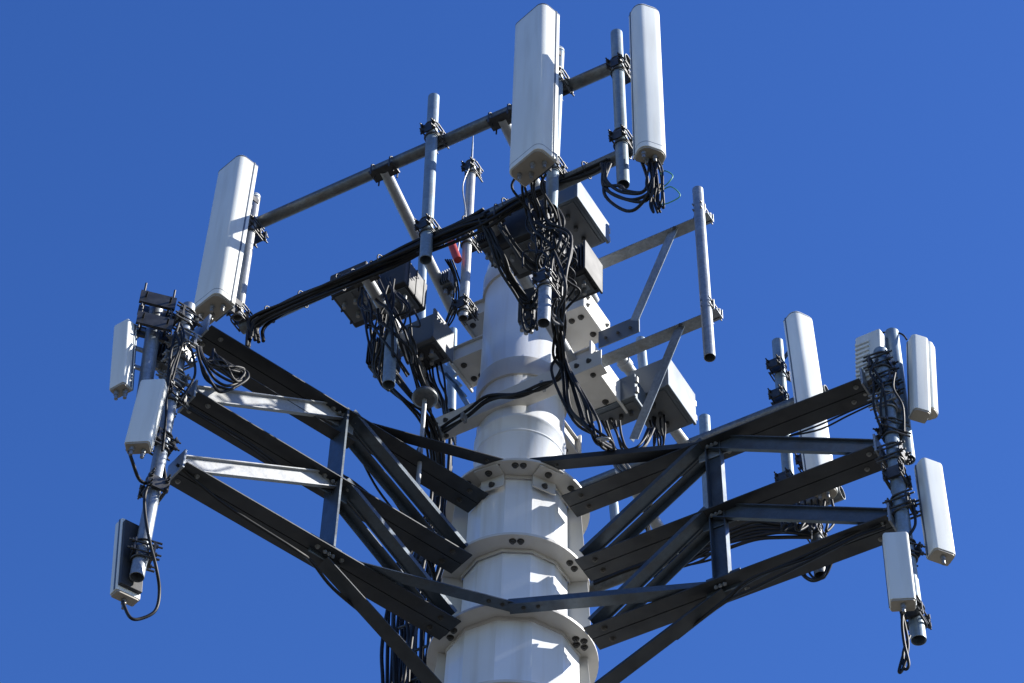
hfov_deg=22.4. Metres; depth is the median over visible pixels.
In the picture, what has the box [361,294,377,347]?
cable
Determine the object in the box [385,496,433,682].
cable
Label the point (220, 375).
cable
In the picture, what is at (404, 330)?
cable
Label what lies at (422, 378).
cable
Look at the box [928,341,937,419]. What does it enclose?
antenna
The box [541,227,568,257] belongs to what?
cable
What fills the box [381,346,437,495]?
cable
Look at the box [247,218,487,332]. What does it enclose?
cable
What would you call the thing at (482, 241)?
radio unit
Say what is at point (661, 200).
cable
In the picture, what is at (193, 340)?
pipe clamp
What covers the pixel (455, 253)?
warning sleeve
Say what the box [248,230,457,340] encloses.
cable
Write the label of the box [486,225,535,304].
cable
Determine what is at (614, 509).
mounting pipe
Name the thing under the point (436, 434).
cable
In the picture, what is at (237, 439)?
cable
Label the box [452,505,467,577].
stiffener plate
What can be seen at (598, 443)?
cable
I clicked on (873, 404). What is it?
cable
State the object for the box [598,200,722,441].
offset bracket
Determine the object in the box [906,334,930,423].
antenna
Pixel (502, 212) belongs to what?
cable
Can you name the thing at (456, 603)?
stiffener plate
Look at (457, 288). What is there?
cable
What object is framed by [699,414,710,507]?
mounting pipe
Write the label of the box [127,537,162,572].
pipe clamp
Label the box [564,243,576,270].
cable
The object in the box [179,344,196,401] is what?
cable
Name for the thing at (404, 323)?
cable
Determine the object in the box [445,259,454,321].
cable
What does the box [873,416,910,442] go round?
pipe clamp
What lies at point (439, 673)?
stiffener plate
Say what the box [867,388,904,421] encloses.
pipe clamp
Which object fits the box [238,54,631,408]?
sector frame
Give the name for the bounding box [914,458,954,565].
antenna
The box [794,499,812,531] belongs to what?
cable
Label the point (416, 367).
cable
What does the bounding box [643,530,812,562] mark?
cable
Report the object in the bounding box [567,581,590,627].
stiffener plate
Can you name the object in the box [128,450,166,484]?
cable
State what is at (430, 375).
cable
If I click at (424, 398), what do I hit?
disc rod
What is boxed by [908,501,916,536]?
cable
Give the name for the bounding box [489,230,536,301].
cable
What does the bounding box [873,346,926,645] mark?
mounting pipe
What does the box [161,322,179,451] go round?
cable
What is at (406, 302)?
cable
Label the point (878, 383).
cable
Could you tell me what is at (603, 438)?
cable clip
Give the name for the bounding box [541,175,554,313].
cable
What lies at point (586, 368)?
cross channel
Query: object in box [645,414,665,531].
cable
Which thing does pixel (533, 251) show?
cable
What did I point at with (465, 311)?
whip mast
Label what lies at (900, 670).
cable
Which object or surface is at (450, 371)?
cross bar
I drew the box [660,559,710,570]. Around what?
cable
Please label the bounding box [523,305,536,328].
cable
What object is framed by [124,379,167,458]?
antenna
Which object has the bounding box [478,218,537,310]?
cable
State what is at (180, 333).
cable
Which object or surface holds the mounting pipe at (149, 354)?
attached to the clamp plate at (154, 321)
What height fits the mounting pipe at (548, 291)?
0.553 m
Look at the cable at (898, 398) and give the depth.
17.66 m
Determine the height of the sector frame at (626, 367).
1.441 m
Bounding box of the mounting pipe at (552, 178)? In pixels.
[545,46,573,213]
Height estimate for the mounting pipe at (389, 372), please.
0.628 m
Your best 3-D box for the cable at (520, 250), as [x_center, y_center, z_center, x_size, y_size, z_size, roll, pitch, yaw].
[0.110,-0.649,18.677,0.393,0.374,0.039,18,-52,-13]
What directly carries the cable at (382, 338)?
hanging from the sector frame at (386, 171)
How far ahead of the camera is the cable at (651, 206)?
17.83 m
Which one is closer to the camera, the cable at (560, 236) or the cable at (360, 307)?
the cable at (560, 236)
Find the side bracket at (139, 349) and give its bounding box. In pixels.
[136,346,142,352]
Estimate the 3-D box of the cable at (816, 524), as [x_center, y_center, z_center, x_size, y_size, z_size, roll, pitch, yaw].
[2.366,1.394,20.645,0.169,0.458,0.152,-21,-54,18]
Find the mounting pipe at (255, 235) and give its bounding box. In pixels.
[226,192,268,331]
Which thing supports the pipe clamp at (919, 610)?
attached to the mounting pipe at (917, 630)
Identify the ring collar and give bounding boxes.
[426,605,598,682]
[441,532,589,591]
[446,458,589,534]
[479,679,535,682]
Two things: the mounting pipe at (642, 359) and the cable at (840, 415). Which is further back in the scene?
the mounting pipe at (642, 359)
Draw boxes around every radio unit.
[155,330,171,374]
[330,261,376,327]
[366,337,400,377]
[378,261,426,319]
[399,308,454,369]
[439,268,457,296]
[477,229,502,267]
[496,200,564,278]
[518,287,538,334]
[559,240,602,301]
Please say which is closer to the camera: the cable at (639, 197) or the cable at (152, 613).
the cable at (152, 613)
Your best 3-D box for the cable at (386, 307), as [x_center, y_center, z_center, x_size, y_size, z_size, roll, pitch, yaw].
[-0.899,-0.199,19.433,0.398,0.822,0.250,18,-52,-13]
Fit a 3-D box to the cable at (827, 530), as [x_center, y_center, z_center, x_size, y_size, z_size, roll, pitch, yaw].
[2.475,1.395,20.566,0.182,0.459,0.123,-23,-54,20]
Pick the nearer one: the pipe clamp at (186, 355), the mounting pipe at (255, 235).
the pipe clamp at (186, 355)
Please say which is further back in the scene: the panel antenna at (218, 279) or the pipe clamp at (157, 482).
the panel antenna at (218, 279)
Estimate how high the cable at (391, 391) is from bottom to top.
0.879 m
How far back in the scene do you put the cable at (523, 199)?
18.59 m
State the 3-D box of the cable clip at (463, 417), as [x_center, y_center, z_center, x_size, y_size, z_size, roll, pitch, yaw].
[-0.364,0.577,19.560,0.024,0.100,0.060,-23,-54,20]
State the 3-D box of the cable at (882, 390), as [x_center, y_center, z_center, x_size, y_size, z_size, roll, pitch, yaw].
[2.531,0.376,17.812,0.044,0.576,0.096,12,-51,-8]
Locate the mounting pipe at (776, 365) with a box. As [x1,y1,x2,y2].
[765,338,793,522]
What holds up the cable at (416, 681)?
attached to the cable ladder
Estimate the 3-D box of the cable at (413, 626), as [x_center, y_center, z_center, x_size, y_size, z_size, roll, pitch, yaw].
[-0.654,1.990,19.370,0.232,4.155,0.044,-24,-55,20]
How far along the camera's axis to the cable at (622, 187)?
18.18 m
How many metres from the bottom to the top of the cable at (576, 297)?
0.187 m
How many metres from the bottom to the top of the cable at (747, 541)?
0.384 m
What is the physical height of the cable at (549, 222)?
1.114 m
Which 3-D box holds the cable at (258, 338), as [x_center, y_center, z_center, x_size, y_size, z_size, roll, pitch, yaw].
[-1.050,-0.466,19.299,2.050,0.354,0.065,-23,-54,20]
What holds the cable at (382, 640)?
attached to the cable ladder
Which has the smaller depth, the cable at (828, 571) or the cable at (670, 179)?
the cable at (670, 179)
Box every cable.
[121,482,160,620]
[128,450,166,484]
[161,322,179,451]
[167,334,180,390]
[170,329,181,386]
[171,323,184,380]
[176,463,356,610]
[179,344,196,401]
[187,407,434,578]
[188,408,435,580]
[189,405,434,580]
[195,346,249,393]
[198,346,245,390]
[199,346,240,382]
[199,347,244,386]
[201,346,244,379]
[201,347,242,382]
[245,320,253,345]
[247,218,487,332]
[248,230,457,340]
[250,217,490,337]
[253,253,415,340]
[255,214,485,333]
[256,210,489,343]
[256,212,485,336]
[261,208,484,342]
[357,289,376,315]
[360,287,376,348]
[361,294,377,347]
[361,309,384,331]
[364,290,409,375]
[364,467,390,505]
[365,293,377,369]
[372,290,403,377]
[372,342,434,495]
[374,298,408,363]
[374,315,385,379]
[374,344,435,495]
[375,280,386,355]
[376,308,413,363]
[378,285,407,376]
[378,288,394,391]
[379,277,397,372]
[379,279,400,383]
[380,490,432,682]
[381,300,388,337]
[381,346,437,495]
[382,358,438,495]
[383,292,410,357]
[385,280,410,355]
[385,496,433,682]
[389,277,414,349]
[389,278,417,354]
[389,549,409,682]
[392,496,437,682]
[396,371,444,466]
[396,373,441,464]
[396,496,434,682]
[397,374,438,462]
[398,619,404,666]
[399,300,407,332]
[399,552,414,682]
[402,496,440,682]
[402,627,406,672]
[404,341,429,457]
[406,341,430,458]
[406,440,444,682]
[407,308,422,368]
[409,341,432,459]
[410,345,423,385]
[411,453,441,682]
[415,356,438,458]
[415,499,444,682]
[416,162,613,254]
[416,330,565,449]
[417,340,562,450]
[418,161,606,249]
[418,513,444,682]
[423,501,444,663]
[426,369,456,437]
[426,438,451,664]
[428,367,456,440]
[431,366,456,442]
[432,158,610,251]
[435,158,607,247]
[435,364,456,444]
[439,362,455,444]
[441,336,561,428]
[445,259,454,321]
[446,259,456,322]
[447,259,459,324]
[448,259,459,325]
[458,166,469,249]
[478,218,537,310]
[483,225,537,309]
[486,224,535,304]
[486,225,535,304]
[487,223,538,302]
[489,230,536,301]
[497,225,536,272]
[499,222,536,270]
[503,224,534,265]
[503,227,536,266]
[510,178,542,266]
[520,307,533,332]
[521,185,537,267]
[522,250,549,267]
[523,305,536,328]
[524,187,548,254]
[525,199,566,325]
[525,206,551,240]
[528,218,558,324]
[528,243,544,258]
[529,298,538,330]
[530,182,552,279]
[531,221,551,246]
[532,180,553,312]
[535,230,556,253]
[536,207,564,280]
[537,219,551,239]
[539,218,558,302]
[540,174,557,314]
[540,208,560,300]
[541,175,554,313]
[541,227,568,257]
[542,199,568,285]
[542,206,572,323]
[542,214,559,280]
[549,213,572,318]
[550,322,624,470]
[552,208,561,300]
[552,230,566,275]
[552,318,621,472]
[555,301,615,449]
[555,308,609,450]
[557,301,629,468]
[558,350,607,450]
[559,247,577,275]
[559,259,575,290]
[559,269,576,309]
[560,273,580,313]
[560,316,626,469]
[561,306,627,468]
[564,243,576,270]
[564,314,614,450]
[593,530,811,581]
[593,535,812,584]
[600,157,657,212]
[600,420,648,449]
[601,162,656,203]
[603,162,648,191]
[603,162,651,194]
[604,162,650,199]
[605,420,649,448]
[609,420,651,448]
[614,420,652,448]
[618,420,654,448]
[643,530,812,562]
[645,161,658,213]
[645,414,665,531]
[645,417,659,529]
[648,418,664,530]
[649,158,654,213]
[649,416,661,529]
[649,420,655,529]
[652,159,660,212]
[655,164,662,208]
[655,548,710,575]
[657,159,664,208]
[658,554,709,572]
[660,170,672,187]
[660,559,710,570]
[661,186,680,204]
[677,526,885,639]
[678,530,860,638]
[679,524,807,552]
[684,521,806,547]
[697,522,885,620]
[705,527,812,546]
[780,504,793,532]
[781,502,799,528]
[789,401,871,435]
[791,404,871,435]
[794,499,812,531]
[794,500,806,530]
[800,499,819,529]
[801,564,832,581]
[804,565,829,580]
[807,499,825,531]
[814,499,834,532]
[869,358,887,416]
[872,373,883,433]
[873,369,883,428]
[892,372,904,431]
[897,611,910,673]
[901,611,910,670]
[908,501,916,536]
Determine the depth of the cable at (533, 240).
18.24 m
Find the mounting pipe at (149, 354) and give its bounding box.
[136,306,162,396]
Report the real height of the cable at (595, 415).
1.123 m
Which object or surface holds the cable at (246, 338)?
attached to the cable tie
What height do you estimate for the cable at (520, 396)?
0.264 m
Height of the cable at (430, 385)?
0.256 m
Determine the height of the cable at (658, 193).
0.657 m
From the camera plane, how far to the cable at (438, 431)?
19.36 m
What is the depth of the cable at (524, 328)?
18.60 m
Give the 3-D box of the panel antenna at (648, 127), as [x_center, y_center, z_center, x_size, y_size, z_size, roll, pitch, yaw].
[0.967,-1.821,18.887,0.223,1.935,0.286,18,-52,-13]
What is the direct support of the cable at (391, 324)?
hanging from the sector frame at (386, 171)
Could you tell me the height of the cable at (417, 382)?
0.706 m
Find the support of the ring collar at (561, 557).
attached to the monopole
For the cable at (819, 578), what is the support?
attached to the mounting pipe at (817, 534)
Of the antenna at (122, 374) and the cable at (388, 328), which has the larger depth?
the cable at (388, 328)
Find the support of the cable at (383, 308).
hanging from the sector frame at (386, 171)
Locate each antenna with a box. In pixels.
[109,319,136,399]
[110,518,142,609]
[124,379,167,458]
[194,155,258,323]
[509,3,560,186]
[629,4,665,168]
[783,311,837,504]
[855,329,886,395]
[882,532,916,613]
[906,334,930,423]
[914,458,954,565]
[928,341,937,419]
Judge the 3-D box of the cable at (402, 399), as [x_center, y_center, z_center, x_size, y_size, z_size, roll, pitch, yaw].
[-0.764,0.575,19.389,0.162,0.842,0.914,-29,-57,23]
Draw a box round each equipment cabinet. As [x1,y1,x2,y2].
[558,182,609,248]
[591,373,646,429]
[628,359,696,437]
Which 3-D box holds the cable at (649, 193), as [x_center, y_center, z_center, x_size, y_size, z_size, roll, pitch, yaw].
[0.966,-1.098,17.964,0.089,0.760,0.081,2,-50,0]
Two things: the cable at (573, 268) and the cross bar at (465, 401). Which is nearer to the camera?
the cable at (573, 268)
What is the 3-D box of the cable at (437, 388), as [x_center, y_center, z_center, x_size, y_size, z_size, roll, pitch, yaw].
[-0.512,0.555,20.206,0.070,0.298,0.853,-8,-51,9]
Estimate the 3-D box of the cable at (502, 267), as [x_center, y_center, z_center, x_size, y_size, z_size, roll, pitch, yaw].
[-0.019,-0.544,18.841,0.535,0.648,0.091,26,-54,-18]
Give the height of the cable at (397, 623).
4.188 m
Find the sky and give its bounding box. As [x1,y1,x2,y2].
[0,0,1023,682]
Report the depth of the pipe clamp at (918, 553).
16.73 m
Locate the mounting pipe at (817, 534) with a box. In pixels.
[794,453,826,579]
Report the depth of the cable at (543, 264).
18.49 m
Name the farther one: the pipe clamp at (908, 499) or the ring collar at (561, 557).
the ring collar at (561, 557)
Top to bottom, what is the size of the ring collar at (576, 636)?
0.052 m
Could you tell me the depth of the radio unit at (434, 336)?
19.96 m
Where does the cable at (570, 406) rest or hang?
attached to the monopole
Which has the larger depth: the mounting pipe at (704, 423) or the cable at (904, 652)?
the mounting pipe at (704, 423)
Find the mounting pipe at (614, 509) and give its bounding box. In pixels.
[609,502,618,520]
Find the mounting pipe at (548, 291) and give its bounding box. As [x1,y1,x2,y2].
[531,266,562,327]
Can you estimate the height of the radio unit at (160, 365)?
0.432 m
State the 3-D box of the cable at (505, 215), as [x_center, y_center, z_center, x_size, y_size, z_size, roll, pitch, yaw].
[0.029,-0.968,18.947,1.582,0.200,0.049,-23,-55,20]
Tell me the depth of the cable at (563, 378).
19.17 m
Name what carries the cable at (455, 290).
hanging from the sector frame at (386, 171)
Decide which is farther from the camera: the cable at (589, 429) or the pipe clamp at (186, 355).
the cable at (589, 429)
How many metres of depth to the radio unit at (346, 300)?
20.41 m
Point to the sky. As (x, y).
(858, 165)
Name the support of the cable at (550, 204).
attached to the panel antenna at (534, 128)
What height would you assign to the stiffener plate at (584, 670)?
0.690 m
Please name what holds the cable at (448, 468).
attached to the monopole
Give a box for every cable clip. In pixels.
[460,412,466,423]
[596,437,610,440]
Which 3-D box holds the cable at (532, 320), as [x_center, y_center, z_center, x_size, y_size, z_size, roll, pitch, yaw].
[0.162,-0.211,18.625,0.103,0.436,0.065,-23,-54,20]
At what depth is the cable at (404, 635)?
19.44 m
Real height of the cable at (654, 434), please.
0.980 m
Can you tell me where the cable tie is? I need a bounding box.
[581,161,591,179]
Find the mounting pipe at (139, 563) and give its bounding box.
[129,301,194,582]
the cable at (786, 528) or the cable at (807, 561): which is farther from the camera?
the cable at (786, 528)
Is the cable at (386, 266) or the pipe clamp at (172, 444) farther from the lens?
the cable at (386, 266)
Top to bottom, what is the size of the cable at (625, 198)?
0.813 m
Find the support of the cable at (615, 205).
attached to the panel antenna at (648, 127)
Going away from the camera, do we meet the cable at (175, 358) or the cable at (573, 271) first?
the cable at (175, 358)
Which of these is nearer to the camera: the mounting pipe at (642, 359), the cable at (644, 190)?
the cable at (644, 190)
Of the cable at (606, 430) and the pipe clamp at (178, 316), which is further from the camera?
the cable at (606, 430)
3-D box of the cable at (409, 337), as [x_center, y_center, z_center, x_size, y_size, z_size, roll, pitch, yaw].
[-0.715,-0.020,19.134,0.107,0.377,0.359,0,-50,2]
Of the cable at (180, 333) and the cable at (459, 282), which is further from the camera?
the cable at (459, 282)
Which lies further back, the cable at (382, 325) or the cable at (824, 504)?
the cable at (824, 504)
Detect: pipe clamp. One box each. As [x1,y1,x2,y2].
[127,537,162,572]
[137,467,171,504]
[150,426,180,460]
[155,361,191,395]
[160,339,197,370]
[164,324,201,350]
[168,301,203,336]
[168,381,190,417]
[862,349,899,372]
[867,367,904,399]
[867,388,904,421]
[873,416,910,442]
[874,440,912,470]
[881,457,912,493]
[882,488,920,519]
[900,595,931,633]
[909,537,926,566]
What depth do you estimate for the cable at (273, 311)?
19.43 m
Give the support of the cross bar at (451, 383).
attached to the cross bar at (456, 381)
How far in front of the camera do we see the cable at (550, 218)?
18.34 m
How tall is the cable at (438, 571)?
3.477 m
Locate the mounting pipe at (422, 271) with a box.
[417,229,426,318]
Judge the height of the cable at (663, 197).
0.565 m
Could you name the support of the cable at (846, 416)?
attached to the truss arm at (682, 609)
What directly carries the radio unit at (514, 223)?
attached to the sector frame at (386, 171)
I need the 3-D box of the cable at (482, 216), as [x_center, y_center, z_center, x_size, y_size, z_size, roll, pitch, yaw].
[-1.081,-0.507,19.292,2.029,0.243,0.063,-23,-55,20]
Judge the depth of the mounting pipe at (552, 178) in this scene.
19.00 m
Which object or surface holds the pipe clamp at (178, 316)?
attached to the truss arm at (390, 585)
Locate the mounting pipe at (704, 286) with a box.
[692,186,715,361]
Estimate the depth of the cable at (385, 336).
19.19 m
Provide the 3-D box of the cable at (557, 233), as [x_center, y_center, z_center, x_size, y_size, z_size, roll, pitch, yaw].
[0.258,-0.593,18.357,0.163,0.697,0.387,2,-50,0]
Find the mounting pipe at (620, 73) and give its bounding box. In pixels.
[605,29,632,189]
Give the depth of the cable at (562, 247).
18.48 m
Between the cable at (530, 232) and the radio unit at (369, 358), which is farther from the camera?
the radio unit at (369, 358)
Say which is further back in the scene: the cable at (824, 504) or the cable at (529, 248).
the cable at (824, 504)
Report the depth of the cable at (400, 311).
19.85 m
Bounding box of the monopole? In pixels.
[444,262,579,682]
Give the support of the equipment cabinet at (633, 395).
attached to the mount collar at (601, 391)
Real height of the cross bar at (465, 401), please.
0.379 m
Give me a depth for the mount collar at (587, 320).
20.65 m
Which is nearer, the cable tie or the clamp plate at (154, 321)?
the clamp plate at (154, 321)
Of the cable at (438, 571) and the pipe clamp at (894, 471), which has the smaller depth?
the pipe clamp at (894, 471)
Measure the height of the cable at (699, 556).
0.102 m
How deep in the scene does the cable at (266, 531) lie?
17.04 m
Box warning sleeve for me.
[448,239,461,263]
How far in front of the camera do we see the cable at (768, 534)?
20.86 m
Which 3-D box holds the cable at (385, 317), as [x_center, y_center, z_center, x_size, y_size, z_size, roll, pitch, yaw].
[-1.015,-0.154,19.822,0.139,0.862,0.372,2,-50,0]
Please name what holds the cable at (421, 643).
attached to the cable ladder
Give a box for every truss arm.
[167,314,513,682]
[508,368,896,682]
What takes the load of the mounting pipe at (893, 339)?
attached to the pipe clamp at (900, 432)
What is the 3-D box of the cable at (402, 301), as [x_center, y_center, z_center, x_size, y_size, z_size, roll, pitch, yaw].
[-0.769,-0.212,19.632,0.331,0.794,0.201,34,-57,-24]
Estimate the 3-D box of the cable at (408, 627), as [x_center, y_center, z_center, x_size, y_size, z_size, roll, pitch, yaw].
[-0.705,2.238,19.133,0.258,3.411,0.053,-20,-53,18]
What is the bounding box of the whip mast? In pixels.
[451,136,482,325]
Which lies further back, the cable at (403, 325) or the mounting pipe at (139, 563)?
the cable at (403, 325)
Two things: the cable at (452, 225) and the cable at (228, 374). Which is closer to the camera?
the cable at (228, 374)
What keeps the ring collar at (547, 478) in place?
attached to the monopole
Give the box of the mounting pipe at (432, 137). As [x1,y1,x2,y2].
[414,93,448,264]
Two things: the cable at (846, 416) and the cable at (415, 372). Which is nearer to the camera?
the cable at (846, 416)
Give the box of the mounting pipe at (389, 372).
[382,326,397,389]
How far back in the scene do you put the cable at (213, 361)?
17.59 m
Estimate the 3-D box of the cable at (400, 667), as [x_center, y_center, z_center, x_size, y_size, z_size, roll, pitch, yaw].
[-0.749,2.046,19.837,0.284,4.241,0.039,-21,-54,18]
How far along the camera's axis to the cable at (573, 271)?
18.87 m
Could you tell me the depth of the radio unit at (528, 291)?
18.82 m
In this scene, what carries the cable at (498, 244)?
hanging from the sector frame at (386, 171)
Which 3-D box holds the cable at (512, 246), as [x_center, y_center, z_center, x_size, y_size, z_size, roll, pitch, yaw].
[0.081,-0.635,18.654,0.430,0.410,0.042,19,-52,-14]
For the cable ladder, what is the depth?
19.36 m
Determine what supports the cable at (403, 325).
hanging from the sector frame at (386, 171)
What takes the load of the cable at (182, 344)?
attached to the pipe clamp at (183, 403)
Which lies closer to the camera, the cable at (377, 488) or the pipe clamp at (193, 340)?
the pipe clamp at (193, 340)
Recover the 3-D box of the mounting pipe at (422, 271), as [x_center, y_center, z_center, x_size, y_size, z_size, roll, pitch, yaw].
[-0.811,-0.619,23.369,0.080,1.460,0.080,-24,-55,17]
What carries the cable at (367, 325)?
hanging from the sector frame at (386, 171)
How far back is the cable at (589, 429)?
18.80 m
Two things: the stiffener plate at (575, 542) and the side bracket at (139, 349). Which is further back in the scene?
the stiffener plate at (575, 542)
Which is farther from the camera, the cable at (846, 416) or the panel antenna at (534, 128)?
the panel antenna at (534, 128)
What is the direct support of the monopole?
on the ground
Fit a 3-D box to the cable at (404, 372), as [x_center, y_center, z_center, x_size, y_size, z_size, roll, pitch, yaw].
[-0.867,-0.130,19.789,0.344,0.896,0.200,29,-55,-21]
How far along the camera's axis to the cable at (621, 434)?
19.73 m
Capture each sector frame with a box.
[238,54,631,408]
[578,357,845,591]
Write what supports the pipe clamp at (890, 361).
attached to the mounting pipe at (917, 630)
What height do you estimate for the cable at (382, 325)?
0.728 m
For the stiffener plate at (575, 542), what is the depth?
18.91 m
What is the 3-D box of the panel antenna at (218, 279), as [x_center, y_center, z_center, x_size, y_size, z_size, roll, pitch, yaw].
[-2.180,-0.749,20.065,0.318,1.849,0.326,-36,-60,27]
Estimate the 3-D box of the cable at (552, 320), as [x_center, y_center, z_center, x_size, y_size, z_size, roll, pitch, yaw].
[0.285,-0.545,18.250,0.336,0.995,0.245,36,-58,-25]
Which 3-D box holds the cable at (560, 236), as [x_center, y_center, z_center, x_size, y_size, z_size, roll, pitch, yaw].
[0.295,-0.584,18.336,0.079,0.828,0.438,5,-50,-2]
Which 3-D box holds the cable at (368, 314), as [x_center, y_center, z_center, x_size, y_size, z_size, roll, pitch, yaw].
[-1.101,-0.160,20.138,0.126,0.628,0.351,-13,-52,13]
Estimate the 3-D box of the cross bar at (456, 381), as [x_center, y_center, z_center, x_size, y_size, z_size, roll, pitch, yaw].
[-0.535,0.277,21.471,0.296,0.453,0.024,-23,-54,20]
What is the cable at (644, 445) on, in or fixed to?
attached to the monopole
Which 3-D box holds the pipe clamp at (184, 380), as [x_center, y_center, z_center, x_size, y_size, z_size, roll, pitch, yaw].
[-2.279,0.263,17.412,0.219,0.156,0.150,32,-56,-23]
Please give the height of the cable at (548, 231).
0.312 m
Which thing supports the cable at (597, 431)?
attached to the truss arm at (682, 609)
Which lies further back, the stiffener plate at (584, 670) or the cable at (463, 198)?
the cable at (463, 198)
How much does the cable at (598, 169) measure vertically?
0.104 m
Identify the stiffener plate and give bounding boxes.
[434,653,445,682]
[442,577,462,615]
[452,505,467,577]
[567,508,583,581]
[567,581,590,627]
[579,657,589,682]
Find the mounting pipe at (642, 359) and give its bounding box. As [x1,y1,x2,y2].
[636,336,647,368]
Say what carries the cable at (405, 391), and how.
hanging from the cable at (406, 302)
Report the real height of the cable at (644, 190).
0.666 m
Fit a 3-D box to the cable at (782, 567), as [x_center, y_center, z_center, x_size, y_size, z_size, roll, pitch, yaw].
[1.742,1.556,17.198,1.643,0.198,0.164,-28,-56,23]
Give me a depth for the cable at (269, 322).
19.34 m
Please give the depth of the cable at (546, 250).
18.10 m
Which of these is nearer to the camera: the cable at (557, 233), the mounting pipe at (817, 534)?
the cable at (557, 233)
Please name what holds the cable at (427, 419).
hanging from the cable at (383, 308)
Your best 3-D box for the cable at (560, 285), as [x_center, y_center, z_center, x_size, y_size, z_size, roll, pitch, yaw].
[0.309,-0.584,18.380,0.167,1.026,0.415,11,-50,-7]
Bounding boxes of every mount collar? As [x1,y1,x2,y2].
[449,334,627,454]
[461,266,609,351]
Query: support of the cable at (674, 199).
attached to the cable at (663, 197)
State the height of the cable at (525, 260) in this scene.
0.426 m
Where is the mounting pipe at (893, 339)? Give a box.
[885,328,915,464]
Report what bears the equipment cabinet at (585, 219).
attached to the sector frame at (386, 171)
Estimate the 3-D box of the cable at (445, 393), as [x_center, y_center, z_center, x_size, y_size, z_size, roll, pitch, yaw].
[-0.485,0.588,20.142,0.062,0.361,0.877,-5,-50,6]
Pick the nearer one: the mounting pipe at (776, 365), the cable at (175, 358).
the cable at (175, 358)
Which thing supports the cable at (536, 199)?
attached to the panel antenna at (534, 128)
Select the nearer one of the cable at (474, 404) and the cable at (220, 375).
the cable at (220, 375)
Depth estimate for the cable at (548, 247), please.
18.37 m
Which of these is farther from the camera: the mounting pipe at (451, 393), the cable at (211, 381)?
the mounting pipe at (451, 393)
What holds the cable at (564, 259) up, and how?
attached to the mounting pipe at (552, 178)
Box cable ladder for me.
[398,553,426,682]
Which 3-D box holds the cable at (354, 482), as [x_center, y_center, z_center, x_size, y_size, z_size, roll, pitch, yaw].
[-1.330,0.983,17.934,2.316,0.478,0.065,38,-58,-26]
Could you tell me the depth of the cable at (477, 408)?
19.41 m
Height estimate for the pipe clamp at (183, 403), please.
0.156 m
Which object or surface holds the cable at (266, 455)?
attached to the truss arm at (390, 585)
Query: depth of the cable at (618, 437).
19.70 m
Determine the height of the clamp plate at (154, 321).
0.250 m
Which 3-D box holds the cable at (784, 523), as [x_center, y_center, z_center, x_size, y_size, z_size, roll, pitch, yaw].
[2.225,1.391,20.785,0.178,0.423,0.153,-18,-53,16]
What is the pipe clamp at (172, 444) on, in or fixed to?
attached to the mounting pipe at (139, 563)
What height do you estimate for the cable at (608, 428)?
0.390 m
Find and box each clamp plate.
[136,303,173,343]
[137,283,176,317]
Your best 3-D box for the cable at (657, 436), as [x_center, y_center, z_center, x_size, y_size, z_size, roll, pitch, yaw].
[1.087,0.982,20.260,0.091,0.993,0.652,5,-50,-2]
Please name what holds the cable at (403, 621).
attached to the cable ladder
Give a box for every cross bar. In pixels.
[438,366,462,387]
[442,364,457,377]
[444,372,466,396]
[452,383,469,405]
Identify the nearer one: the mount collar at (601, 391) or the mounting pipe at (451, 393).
the mount collar at (601, 391)
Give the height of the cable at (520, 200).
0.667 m
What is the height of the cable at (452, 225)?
0.286 m
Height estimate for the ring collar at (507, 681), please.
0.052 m
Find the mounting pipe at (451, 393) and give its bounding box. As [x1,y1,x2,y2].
[447,327,456,411]
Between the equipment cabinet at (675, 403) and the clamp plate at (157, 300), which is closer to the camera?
the clamp plate at (157, 300)
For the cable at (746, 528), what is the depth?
21.00 m
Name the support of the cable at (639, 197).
attached to the panel antenna at (648, 127)
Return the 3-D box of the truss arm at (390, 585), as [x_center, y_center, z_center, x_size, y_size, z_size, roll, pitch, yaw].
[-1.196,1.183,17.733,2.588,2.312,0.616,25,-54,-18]
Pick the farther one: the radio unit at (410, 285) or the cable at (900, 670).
the radio unit at (410, 285)
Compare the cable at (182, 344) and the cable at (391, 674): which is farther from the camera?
the cable at (391, 674)
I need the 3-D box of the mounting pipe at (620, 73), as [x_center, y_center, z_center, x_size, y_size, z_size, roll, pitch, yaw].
[0.811,-1.706,19.055,0.135,1.969,0.277,-23,-55,18]
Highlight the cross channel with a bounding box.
[434,350,607,440]
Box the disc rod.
[412,386,437,485]
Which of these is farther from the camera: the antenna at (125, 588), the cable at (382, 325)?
the cable at (382, 325)
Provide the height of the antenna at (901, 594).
0.671 m
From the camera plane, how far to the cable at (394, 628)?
19.16 m
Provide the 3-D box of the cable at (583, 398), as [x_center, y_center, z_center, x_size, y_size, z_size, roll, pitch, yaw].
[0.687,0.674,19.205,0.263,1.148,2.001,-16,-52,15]
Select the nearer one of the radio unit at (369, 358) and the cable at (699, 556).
the radio unit at (369, 358)
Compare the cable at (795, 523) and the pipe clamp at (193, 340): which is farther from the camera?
the cable at (795, 523)
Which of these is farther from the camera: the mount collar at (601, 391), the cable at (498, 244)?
the mount collar at (601, 391)
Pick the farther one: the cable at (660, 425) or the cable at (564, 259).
the cable at (660, 425)

